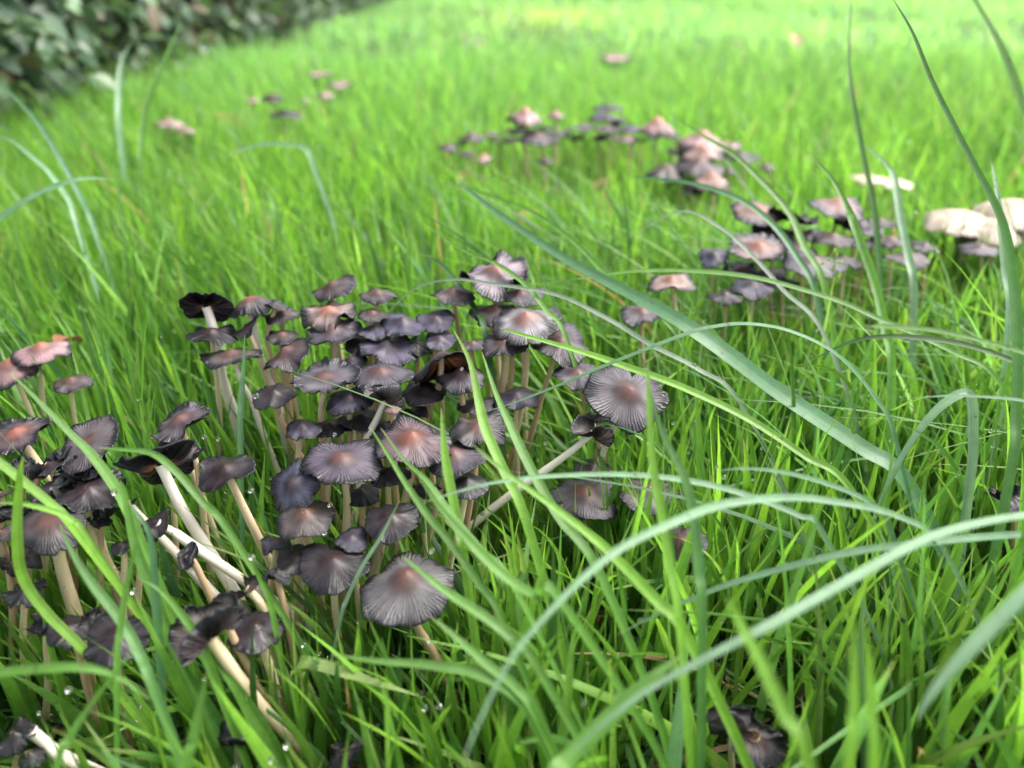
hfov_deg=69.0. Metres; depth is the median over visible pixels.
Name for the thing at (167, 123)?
mushroom
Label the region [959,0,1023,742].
grass blade
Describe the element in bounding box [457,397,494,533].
mushroom
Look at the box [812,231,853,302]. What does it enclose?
mushroom
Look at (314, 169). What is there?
grass blade
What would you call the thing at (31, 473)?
mushroom
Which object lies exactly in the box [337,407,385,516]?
mushroom
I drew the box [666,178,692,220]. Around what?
mushroom
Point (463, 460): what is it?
mushroom
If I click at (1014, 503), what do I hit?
mushroom
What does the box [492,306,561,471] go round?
mushroom
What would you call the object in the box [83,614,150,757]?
mushroom
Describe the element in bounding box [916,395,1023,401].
grass blade
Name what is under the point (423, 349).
mushroom
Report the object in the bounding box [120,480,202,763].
grass blade
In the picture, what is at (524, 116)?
mushroom
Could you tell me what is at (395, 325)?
mushroom
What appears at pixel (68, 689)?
dew drop
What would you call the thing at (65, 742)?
grass blade
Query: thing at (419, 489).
mushroom
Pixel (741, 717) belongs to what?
mushroom
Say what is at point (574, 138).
mushroom
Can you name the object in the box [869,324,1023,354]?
grass blade
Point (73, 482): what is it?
mushroom
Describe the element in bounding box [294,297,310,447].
grass blade
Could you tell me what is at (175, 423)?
mushroom
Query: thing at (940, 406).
grass blade
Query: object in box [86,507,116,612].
mushroom
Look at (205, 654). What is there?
grass blade
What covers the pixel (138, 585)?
mushroom
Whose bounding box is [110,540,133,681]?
mushroom
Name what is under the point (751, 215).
mushroom
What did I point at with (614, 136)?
mushroom
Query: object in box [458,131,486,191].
mushroom
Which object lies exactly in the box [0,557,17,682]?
mushroom
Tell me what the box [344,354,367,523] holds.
mushroom
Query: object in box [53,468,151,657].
mushroom
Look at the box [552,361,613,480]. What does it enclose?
mushroom
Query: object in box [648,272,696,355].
mushroom
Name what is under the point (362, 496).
mushroom
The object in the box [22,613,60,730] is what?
mushroom
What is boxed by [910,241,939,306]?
mushroom
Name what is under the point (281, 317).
mushroom
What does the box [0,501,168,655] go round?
grass blade
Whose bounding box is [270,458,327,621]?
mushroom
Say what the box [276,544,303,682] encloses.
mushroom
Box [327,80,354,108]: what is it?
mushroom
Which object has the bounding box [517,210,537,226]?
fallen leaf
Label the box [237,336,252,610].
grass blade
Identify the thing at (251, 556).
dew drop
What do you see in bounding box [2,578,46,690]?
mushroom
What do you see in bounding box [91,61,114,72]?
fallen leaf
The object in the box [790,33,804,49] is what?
fallen leaf
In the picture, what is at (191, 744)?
grass blade
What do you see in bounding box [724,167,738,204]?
mushroom
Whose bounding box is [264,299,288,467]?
mushroom
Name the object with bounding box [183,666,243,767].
grass blade
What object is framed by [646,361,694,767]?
grass blade
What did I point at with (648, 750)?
undergrowth
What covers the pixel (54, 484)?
mushroom
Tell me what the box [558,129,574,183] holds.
mushroom
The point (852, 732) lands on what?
grass blade
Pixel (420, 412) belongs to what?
mushroom
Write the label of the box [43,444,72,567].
mushroom
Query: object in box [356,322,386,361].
mushroom
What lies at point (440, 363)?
mushroom
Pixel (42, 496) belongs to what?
grass blade
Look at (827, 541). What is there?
grass blade
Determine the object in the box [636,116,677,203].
mushroom
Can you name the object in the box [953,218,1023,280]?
mushroom
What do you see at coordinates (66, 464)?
mushroom
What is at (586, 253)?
grass blade
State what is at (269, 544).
mushroom
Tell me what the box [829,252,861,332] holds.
mushroom
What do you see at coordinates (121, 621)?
grass blade
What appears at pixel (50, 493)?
mushroom
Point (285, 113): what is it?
mushroom
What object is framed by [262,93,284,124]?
mushroom
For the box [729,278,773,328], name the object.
mushroom
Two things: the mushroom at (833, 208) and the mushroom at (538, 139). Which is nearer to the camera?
the mushroom at (833, 208)
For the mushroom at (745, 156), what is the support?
on the ground at (36, 88)
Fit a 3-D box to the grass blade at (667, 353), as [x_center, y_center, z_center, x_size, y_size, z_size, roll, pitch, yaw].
[0.039,0.027,0.313,0.190,0.130,0.023,12,32,19]
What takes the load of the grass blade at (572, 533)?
on the ground at (36, 88)
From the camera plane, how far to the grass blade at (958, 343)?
0.25 m
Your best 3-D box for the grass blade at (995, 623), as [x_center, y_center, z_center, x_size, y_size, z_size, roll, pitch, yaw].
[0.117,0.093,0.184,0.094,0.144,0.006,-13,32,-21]
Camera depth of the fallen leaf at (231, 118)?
0.92 m
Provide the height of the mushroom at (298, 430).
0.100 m
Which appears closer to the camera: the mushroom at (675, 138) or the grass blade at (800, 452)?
the grass blade at (800, 452)
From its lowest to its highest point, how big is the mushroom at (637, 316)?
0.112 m
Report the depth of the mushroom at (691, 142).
0.67 m
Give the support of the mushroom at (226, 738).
on the ground at (36, 88)
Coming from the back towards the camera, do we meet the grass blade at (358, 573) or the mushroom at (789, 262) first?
the mushroom at (789, 262)
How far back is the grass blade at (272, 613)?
0.22 m
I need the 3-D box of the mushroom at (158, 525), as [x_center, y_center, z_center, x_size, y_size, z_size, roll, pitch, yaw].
[-0.073,0.084,0.261,0.090,0.097,0.010,0,30,0]
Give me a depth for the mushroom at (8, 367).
0.30 m
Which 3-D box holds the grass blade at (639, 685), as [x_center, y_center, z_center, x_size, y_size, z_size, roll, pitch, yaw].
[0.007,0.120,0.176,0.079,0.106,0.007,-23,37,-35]
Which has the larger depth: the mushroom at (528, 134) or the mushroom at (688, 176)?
the mushroom at (528, 134)
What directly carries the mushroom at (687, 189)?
on the ground at (36, 88)
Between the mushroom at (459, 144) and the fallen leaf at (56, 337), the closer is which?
the fallen leaf at (56, 337)
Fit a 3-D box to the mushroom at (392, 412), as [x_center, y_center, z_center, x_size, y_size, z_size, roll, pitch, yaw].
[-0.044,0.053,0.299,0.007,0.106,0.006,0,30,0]
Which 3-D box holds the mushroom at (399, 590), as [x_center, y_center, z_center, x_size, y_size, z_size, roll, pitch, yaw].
[-0.031,0.097,0.243,0.030,0.092,0.031,25,38,36]
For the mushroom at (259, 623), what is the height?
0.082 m
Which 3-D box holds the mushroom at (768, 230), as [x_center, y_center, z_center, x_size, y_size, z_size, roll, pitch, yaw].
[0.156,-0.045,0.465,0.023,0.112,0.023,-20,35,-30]
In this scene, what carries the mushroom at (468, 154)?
on the ground at (36, 88)
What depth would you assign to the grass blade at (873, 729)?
0.14 m
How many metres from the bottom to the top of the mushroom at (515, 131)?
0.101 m
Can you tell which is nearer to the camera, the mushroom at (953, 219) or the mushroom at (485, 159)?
the mushroom at (953, 219)
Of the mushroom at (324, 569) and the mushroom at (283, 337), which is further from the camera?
the mushroom at (283, 337)
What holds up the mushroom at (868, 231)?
on the ground at (36, 88)
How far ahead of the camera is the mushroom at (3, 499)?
0.25 m
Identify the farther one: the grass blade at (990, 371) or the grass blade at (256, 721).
the grass blade at (990, 371)
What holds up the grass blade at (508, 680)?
on the ground at (36, 88)
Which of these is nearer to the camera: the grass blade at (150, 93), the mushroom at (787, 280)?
the mushroom at (787, 280)
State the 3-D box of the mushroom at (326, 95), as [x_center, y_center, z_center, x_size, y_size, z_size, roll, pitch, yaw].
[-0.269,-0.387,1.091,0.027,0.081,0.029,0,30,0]
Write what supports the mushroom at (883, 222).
on the ground at (36, 88)
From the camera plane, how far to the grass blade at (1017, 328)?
0.24 m
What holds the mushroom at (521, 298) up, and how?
on the ground at (36, 88)
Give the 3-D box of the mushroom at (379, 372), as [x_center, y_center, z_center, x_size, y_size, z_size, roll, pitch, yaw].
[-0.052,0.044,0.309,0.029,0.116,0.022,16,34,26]
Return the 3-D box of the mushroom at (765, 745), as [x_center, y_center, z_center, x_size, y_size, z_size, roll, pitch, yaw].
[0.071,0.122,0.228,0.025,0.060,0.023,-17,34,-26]
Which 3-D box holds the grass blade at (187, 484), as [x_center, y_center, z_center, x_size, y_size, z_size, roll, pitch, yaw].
[-0.085,0.077,0.239,0.086,0.117,0.007,15,33,24]
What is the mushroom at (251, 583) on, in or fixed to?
on the ground at (36, 88)
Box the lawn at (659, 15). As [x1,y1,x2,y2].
[227,0,1023,66]
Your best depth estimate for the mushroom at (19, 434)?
0.26 m
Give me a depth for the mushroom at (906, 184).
0.61 m
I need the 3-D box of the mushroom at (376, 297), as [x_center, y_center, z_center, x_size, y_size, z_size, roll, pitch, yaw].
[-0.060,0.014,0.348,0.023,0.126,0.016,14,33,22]
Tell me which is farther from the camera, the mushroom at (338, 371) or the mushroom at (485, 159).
the mushroom at (485, 159)
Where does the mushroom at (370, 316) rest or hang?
on the ground at (36, 88)
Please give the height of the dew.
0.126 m
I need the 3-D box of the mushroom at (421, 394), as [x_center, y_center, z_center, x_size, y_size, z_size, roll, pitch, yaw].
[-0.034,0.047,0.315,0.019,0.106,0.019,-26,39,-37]
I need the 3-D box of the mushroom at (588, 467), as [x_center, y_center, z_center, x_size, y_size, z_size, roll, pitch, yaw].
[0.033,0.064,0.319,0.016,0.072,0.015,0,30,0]
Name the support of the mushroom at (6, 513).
on the ground at (36, 88)
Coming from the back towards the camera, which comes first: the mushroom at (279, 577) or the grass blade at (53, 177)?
the grass blade at (53, 177)
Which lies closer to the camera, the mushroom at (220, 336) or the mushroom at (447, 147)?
the mushroom at (220, 336)
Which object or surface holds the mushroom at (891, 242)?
on the ground at (36, 88)
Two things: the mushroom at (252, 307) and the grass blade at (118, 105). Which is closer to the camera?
the mushroom at (252, 307)
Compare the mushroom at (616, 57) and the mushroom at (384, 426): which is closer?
the mushroom at (384, 426)
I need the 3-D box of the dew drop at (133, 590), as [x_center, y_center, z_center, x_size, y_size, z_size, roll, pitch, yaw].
[-0.103,0.056,0.203,0.002,0.002,0.002,0,30,0]
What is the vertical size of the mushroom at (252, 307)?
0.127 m
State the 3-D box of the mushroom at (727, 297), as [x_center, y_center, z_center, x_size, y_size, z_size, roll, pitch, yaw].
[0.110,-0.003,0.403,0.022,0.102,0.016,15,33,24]
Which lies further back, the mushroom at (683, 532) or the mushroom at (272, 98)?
the mushroom at (272, 98)
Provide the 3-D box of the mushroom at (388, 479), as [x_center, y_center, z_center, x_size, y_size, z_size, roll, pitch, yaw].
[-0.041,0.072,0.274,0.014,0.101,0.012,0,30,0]
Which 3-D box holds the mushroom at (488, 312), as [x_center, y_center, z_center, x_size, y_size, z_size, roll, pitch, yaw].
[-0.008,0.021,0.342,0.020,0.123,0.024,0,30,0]
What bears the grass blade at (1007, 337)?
on the ground at (36, 88)
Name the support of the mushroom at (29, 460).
on the ground at (36, 88)
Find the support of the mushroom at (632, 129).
on the ground at (36, 88)
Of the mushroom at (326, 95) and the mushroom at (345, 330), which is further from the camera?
the mushroom at (326, 95)
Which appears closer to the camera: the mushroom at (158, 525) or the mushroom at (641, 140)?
the mushroom at (158, 525)
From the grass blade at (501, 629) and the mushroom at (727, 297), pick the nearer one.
the grass blade at (501, 629)
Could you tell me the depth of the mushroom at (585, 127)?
0.75 m
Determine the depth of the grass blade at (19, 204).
0.38 m
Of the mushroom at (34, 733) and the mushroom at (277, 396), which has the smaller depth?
the mushroom at (34, 733)
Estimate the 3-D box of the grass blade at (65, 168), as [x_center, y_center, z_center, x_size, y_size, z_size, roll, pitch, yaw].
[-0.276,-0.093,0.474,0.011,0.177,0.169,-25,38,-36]
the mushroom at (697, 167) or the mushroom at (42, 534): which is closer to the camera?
the mushroom at (42, 534)
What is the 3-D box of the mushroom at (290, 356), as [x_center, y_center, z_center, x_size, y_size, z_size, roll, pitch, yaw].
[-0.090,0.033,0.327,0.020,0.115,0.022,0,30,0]
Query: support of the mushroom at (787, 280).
on the ground at (36, 88)
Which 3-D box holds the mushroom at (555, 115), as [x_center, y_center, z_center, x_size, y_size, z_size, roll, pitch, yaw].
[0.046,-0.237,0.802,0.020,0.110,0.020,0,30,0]
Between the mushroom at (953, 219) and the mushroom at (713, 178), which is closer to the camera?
the mushroom at (953, 219)
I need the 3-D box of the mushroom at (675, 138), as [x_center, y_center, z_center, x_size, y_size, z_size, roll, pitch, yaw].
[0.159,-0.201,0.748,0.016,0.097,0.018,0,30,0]
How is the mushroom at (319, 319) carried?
on the ground at (36, 88)
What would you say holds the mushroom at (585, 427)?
on the ground at (36, 88)
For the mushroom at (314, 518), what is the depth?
0.23 m
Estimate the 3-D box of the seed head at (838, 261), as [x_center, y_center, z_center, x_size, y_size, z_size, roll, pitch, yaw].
[0.159,-0.013,0.390,0.018,0.122,0.010,-4,30,-6]
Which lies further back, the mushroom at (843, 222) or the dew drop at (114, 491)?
the mushroom at (843, 222)
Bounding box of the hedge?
[0,0,396,138]
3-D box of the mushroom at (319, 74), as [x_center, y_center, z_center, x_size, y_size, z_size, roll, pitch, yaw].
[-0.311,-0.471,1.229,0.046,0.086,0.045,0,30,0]
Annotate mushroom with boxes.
[0,358,49,453]
[0,416,133,598]
[0,489,14,628]
[0,505,32,633]
[0,522,42,700]
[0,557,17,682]
[0,715,32,767]
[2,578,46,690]
[9,546,42,680]
[10,340,71,417]
[11,450,35,501]
[18,746,45,767]
[21,723,104,767]
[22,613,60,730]
[23,462,46,578]
[23,507,96,679]
[29,475,72,600]
[37,454,72,577]
[38,484,75,608]
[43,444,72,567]
[46,615,100,726]
[53,374,93,424]
[53,468,79,594]
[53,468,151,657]
[58,414,119,590]
[61,453,119,607]
[78,605,108,718]
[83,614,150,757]
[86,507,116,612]
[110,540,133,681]
[112,439,252,613]
[115,497,286,666]
[133,532,158,676]
[141,508,402,688]
[150,400,228,563]
[154,117,184,146]
[158,441,180,593]
[166,601,329,762]
[174,126,198,164]
[177,541,245,674]
[179,292,244,453]
[185,323,237,455]
[185,447,214,584]
[198,454,293,620]
[199,347,280,473]
[211,592,269,704]
[217,719,261,767]
[226,610,294,752]
[229,295,287,461]
[230,574,296,726]
[231,317,294,458]
[244,97,260,123]
[252,383,341,530]
[260,535,291,605]
[261,568,299,692]
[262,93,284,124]
[262,336,310,452]
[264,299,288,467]
[265,308,299,421]
[266,330,298,463]
[269,109,303,146]
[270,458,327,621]
[276,500,334,660]
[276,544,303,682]
[277,509,308,641]
[285,419,321,458]
[289,356,361,501]
[298,98,310,115]
[299,439,382,626]
[299,543,370,648]
[300,300,357,443]
[307,318,362,443]
[308,71,334,94]
[311,274,356,439]
[315,418,351,502]
[317,91,334,110]
[326,387,373,487]
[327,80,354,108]
[327,739,362,767]
[333,526,368,625]
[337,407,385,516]
[341,484,380,584]
[344,335,367,484]
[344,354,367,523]
[350,384,405,526]
[352,502,418,649]
[353,361,414,540]
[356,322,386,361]
[357,308,390,406]
[358,335,418,466]
[359,287,397,408]
[359,551,465,726]
[369,421,390,546]
[371,466,411,557]
[374,415,452,642]
[379,312,425,338]
[384,404,403,546]
[396,406,428,469]
[402,380,446,542]
[407,482,442,558]
[408,336,433,484]
[410,351,474,501]
[416,309,454,423]
[421,441,487,555]
[425,331,456,494]
[428,425,447,533]
[430,285,475,419]
[432,415,613,557]
[433,367,484,419]
[437,142,457,190]
[445,472,488,568]
[449,409,505,621]
[452,142,468,165]
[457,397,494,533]
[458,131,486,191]
[459,151,475,171]
[459,250,528,445]
[459,338,484,472]
[468,303,514,467]
[474,153,493,191]
[481,131,499,193]
[482,334,529,490]
[491,137,506,178]
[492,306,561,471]
[494,387,538,476]
[498,348,526,489]
[504,137,521,206]
[504,287,544,494]
[505,107,542,206]
[506,127,537,200]
[519,132,559,182]
[520,322,589,475]
[524,133,533,204]
[537,156,552,208]
[538,126,554,200]
[542,131,564,194]
[546,110,563,197]
[549,477,618,602]
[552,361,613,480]
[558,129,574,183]
[567,134,583,195]
[570,123,593,169]
[573,458,612,477]
[582,366,669,471]
[585,412,610,463]
[587,118,605,202]
[589,133,608,190]
[590,110,622,163]
[591,104,622,124]
[593,125,618,192]
[601,53,631,72]
[603,134,621,198]
[609,118,629,180]
[615,135,642,177]
[618,477,683,549]
[619,125,640,189]
[620,305,659,454]
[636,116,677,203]
[637,138,648,180]
[645,163,685,234]
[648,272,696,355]
[656,526,708,600]
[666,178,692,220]
[667,147,688,196]
[672,135,683,164]
[672,157,724,222]
[676,129,726,208]
[676,159,690,210]
[679,144,722,222]
[681,184,702,220]
[691,171,730,214]
[698,247,729,324]
[706,705,752,767]
[707,289,742,396]
[708,703,786,767]
[722,261,759,310]
[723,141,741,190]
[723,151,759,192]
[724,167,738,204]
[729,232,788,322]
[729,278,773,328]
[730,201,780,299]
[751,224,793,313]
[756,162,775,204]
[757,268,785,341]
[763,275,799,365]
[768,205,818,338]
[781,239,818,331]
[782,251,849,324]
[802,229,821,305]
[806,197,864,306]
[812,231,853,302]
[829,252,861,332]
[834,217,870,303]
[849,174,886,217]
[852,238,874,345]
[861,225,884,329]
[865,217,897,323]
[870,235,910,311]
[881,178,913,232]
[882,252,929,324]
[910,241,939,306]
[918,209,985,278]
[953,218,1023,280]
[958,243,998,313]
[972,198,1023,282]
[985,482,1020,596]
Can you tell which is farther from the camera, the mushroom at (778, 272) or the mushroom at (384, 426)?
the mushroom at (778, 272)
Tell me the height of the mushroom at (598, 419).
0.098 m
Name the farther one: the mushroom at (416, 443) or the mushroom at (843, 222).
the mushroom at (843, 222)
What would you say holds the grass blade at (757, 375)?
on the ground at (36, 88)
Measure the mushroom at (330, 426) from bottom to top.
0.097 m
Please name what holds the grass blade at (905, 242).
on the ground at (36, 88)
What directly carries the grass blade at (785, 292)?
on the ground at (36, 88)
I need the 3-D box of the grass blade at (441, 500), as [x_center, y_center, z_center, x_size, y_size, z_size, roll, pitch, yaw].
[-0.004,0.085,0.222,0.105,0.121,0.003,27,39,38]
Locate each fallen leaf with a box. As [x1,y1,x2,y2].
[52,334,82,341]
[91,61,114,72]
[216,112,245,126]
[459,170,473,186]
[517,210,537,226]
[594,179,608,189]
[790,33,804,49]
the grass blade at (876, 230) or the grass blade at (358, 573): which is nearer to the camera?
the grass blade at (358, 573)
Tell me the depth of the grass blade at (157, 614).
0.21 m
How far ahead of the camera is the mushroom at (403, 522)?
0.24 m
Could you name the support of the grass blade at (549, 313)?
on the ground at (36, 88)
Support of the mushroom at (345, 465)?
on the ground at (36, 88)
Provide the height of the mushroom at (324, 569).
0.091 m
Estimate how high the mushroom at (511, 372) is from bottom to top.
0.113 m
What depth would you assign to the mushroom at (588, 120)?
0.79 m
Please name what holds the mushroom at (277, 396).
on the ground at (36, 88)
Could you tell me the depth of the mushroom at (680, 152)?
0.69 m
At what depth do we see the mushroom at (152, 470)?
0.25 m
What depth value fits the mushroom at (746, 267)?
0.41 m
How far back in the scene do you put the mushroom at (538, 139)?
0.71 m
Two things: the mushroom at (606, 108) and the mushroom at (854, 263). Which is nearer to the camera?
the mushroom at (854, 263)
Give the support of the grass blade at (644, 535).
on the ground at (36, 88)
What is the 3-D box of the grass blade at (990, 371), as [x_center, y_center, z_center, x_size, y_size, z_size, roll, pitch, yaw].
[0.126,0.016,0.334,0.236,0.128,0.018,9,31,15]
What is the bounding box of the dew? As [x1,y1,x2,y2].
[0,39,1021,767]
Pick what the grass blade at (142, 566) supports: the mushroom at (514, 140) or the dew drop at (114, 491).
the dew drop at (114, 491)
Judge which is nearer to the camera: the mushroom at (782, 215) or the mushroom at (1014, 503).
the mushroom at (1014, 503)
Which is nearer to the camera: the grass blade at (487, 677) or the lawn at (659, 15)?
the grass blade at (487, 677)
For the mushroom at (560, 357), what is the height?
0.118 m
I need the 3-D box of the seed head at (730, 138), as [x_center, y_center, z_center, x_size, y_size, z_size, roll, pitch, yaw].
[0.177,-0.161,0.633,0.022,0.135,0.008,-9,31,-15]
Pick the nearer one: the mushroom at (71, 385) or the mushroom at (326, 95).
the mushroom at (71, 385)
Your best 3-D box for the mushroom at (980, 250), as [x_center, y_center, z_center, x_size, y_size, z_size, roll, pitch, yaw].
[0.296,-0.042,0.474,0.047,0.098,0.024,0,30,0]
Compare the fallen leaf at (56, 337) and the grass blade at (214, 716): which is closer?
the grass blade at (214, 716)
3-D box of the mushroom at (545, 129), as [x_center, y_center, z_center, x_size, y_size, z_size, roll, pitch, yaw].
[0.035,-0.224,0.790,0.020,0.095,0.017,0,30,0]
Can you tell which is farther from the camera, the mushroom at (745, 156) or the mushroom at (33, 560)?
the mushroom at (745, 156)
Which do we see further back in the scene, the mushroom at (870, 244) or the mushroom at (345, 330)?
the mushroom at (870, 244)
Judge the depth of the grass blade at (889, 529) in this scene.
0.21 m
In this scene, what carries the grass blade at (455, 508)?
on the ground at (36, 88)
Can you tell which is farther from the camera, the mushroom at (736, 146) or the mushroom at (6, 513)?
the mushroom at (736, 146)
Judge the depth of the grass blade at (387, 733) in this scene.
0.17 m
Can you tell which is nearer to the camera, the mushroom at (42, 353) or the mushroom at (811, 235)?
the mushroom at (42, 353)
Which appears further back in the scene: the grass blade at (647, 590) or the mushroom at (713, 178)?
the mushroom at (713, 178)
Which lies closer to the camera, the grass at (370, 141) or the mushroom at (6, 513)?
the mushroom at (6, 513)
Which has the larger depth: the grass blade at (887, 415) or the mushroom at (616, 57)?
the mushroom at (616, 57)
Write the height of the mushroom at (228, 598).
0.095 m
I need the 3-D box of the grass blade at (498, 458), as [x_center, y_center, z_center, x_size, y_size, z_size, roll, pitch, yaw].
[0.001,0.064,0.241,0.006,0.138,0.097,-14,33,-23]
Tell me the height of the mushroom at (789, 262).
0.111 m
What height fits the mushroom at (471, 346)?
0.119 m
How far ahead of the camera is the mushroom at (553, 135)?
0.74 m
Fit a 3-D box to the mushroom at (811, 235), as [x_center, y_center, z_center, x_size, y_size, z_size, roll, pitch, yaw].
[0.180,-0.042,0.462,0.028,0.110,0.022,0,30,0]
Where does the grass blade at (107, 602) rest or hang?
on the ground at (36, 88)
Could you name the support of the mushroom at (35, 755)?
on the ground at (36, 88)
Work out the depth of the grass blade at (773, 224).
0.38 m
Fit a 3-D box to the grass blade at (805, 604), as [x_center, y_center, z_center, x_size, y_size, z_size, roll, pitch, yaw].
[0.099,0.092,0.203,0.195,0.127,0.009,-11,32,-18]
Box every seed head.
[717,113,738,201]
[815,248,842,369]
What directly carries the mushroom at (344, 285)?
on the ground at (36, 88)
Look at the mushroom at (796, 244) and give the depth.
0.43 m
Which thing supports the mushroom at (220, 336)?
on the ground at (36, 88)
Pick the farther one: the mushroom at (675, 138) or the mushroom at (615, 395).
the mushroom at (675, 138)
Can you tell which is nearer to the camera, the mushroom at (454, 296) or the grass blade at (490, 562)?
the grass blade at (490, 562)
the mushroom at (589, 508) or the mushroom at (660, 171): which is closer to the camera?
the mushroom at (589, 508)
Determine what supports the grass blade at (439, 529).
on the ground at (36, 88)
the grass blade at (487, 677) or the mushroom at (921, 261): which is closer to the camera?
the grass blade at (487, 677)
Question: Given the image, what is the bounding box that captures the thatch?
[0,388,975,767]
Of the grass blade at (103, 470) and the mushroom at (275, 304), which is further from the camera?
the mushroom at (275, 304)
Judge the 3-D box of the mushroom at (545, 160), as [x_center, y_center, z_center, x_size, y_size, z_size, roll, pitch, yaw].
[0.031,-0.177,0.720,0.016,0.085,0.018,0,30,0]
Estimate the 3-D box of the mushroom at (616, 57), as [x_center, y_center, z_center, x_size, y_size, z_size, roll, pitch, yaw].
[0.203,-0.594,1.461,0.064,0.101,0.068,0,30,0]
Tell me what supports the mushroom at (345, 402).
on the ground at (36, 88)
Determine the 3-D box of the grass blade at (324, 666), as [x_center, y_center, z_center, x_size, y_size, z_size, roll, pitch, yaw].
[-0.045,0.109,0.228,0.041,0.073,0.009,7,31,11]
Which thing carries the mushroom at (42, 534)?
on the ground at (36, 88)
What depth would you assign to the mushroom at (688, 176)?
0.67 m
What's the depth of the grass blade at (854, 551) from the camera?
0.20 m
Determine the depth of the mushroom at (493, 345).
0.29 m
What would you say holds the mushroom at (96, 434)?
on the ground at (36, 88)
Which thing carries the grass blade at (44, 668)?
on the ground at (36, 88)
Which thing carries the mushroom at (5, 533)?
on the ground at (36, 88)
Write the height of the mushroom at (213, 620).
0.100 m
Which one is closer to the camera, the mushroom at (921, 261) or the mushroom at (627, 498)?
the mushroom at (627, 498)
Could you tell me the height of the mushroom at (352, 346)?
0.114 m
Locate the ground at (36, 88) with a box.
[0,0,1023,767]
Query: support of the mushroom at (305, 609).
on the ground at (36, 88)
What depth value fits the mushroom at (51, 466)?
0.25 m
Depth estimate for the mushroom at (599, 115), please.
0.76 m
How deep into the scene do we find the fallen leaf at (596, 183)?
0.68 m
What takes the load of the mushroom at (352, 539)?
on the ground at (36, 88)
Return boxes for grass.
[0,27,1023,320]
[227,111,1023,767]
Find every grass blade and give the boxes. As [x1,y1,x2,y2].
[0,84,126,321]
[0,136,114,348]
[0,177,115,220]
[0,458,165,646]
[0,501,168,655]
[0,662,149,698]
[11,373,211,700]
[11,457,171,755]
[53,643,138,767]
[60,524,182,767]
[100,447,354,760]
[114,518,140,764]
[115,43,130,196]
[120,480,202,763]
[127,500,170,767]
[136,576,252,767]
[138,21,182,218]
[181,673,206,767]
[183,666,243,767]
[213,659,291,767]
[226,142,343,253]
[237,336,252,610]
[251,560,300,759]
[290,655,417,755]
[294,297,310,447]
[326,500,399,696]
[335,655,556,762]
[370,427,550,733]
[381,429,598,765]
[385,672,389,767]
[386,278,799,521]
[402,556,598,767]
[414,242,513,543]
[416,472,670,767]
[426,225,614,535]
[426,472,893,749]
[431,617,559,758]
[440,409,493,767]
[445,180,726,472]
[453,329,582,762]
[456,176,962,599]
[461,494,988,766]
[472,444,754,767]
[482,353,668,758]
[489,322,924,606]
[501,328,914,617]
[538,268,1023,427]
[548,655,681,767]
[556,512,1023,767]
[617,531,1023,634]
[626,210,868,492]
[628,176,835,402]
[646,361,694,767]
[650,390,706,767]
[670,113,843,416]
[719,467,938,724]
[726,596,814,767]
[806,150,895,538]
[811,334,1011,362]
[841,607,858,767]
[847,0,884,394]
[863,618,879,767]
[865,145,917,430]
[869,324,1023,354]
[872,388,978,643]
[893,0,1023,713]
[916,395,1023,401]
[916,583,1023,719]
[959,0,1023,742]
[966,162,1011,551]
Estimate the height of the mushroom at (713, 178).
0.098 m
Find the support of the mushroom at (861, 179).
on the ground at (36, 88)
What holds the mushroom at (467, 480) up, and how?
on the ground at (36, 88)
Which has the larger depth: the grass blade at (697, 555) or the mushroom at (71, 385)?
the mushroom at (71, 385)
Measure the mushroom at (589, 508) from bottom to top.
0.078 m
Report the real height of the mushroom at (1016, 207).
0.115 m
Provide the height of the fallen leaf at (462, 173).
0.018 m
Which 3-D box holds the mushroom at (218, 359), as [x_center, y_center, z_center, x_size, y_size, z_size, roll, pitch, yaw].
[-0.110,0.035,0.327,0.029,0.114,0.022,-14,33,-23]
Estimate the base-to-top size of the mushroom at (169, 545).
0.096 m
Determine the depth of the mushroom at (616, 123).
0.78 m
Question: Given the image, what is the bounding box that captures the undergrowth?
[0,290,1023,767]
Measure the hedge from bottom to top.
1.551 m
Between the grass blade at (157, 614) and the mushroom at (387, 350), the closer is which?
the grass blade at (157, 614)
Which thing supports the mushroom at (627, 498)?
on the ground at (36, 88)
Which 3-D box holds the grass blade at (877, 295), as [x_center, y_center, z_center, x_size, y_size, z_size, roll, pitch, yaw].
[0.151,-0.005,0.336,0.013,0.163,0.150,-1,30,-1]
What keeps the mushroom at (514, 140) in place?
on the ground at (36, 88)
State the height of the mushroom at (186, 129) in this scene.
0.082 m
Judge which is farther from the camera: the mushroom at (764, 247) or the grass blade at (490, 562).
the mushroom at (764, 247)
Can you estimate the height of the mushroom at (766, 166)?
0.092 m
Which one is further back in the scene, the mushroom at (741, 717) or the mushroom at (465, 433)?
the mushroom at (465, 433)
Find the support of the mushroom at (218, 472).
on the ground at (36, 88)
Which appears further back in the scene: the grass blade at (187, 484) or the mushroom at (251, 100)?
the mushroom at (251, 100)
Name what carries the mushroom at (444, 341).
on the ground at (36, 88)
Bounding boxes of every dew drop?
[65,686,71,692]
[111,489,117,494]
[130,588,136,593]
[249,554,254,559]
[253,393,258,398]
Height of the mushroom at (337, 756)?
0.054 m
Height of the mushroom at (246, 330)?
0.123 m
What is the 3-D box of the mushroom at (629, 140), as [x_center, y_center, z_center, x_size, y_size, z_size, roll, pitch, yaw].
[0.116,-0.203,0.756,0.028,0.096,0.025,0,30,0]
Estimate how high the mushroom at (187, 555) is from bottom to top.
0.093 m
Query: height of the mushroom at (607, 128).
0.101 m

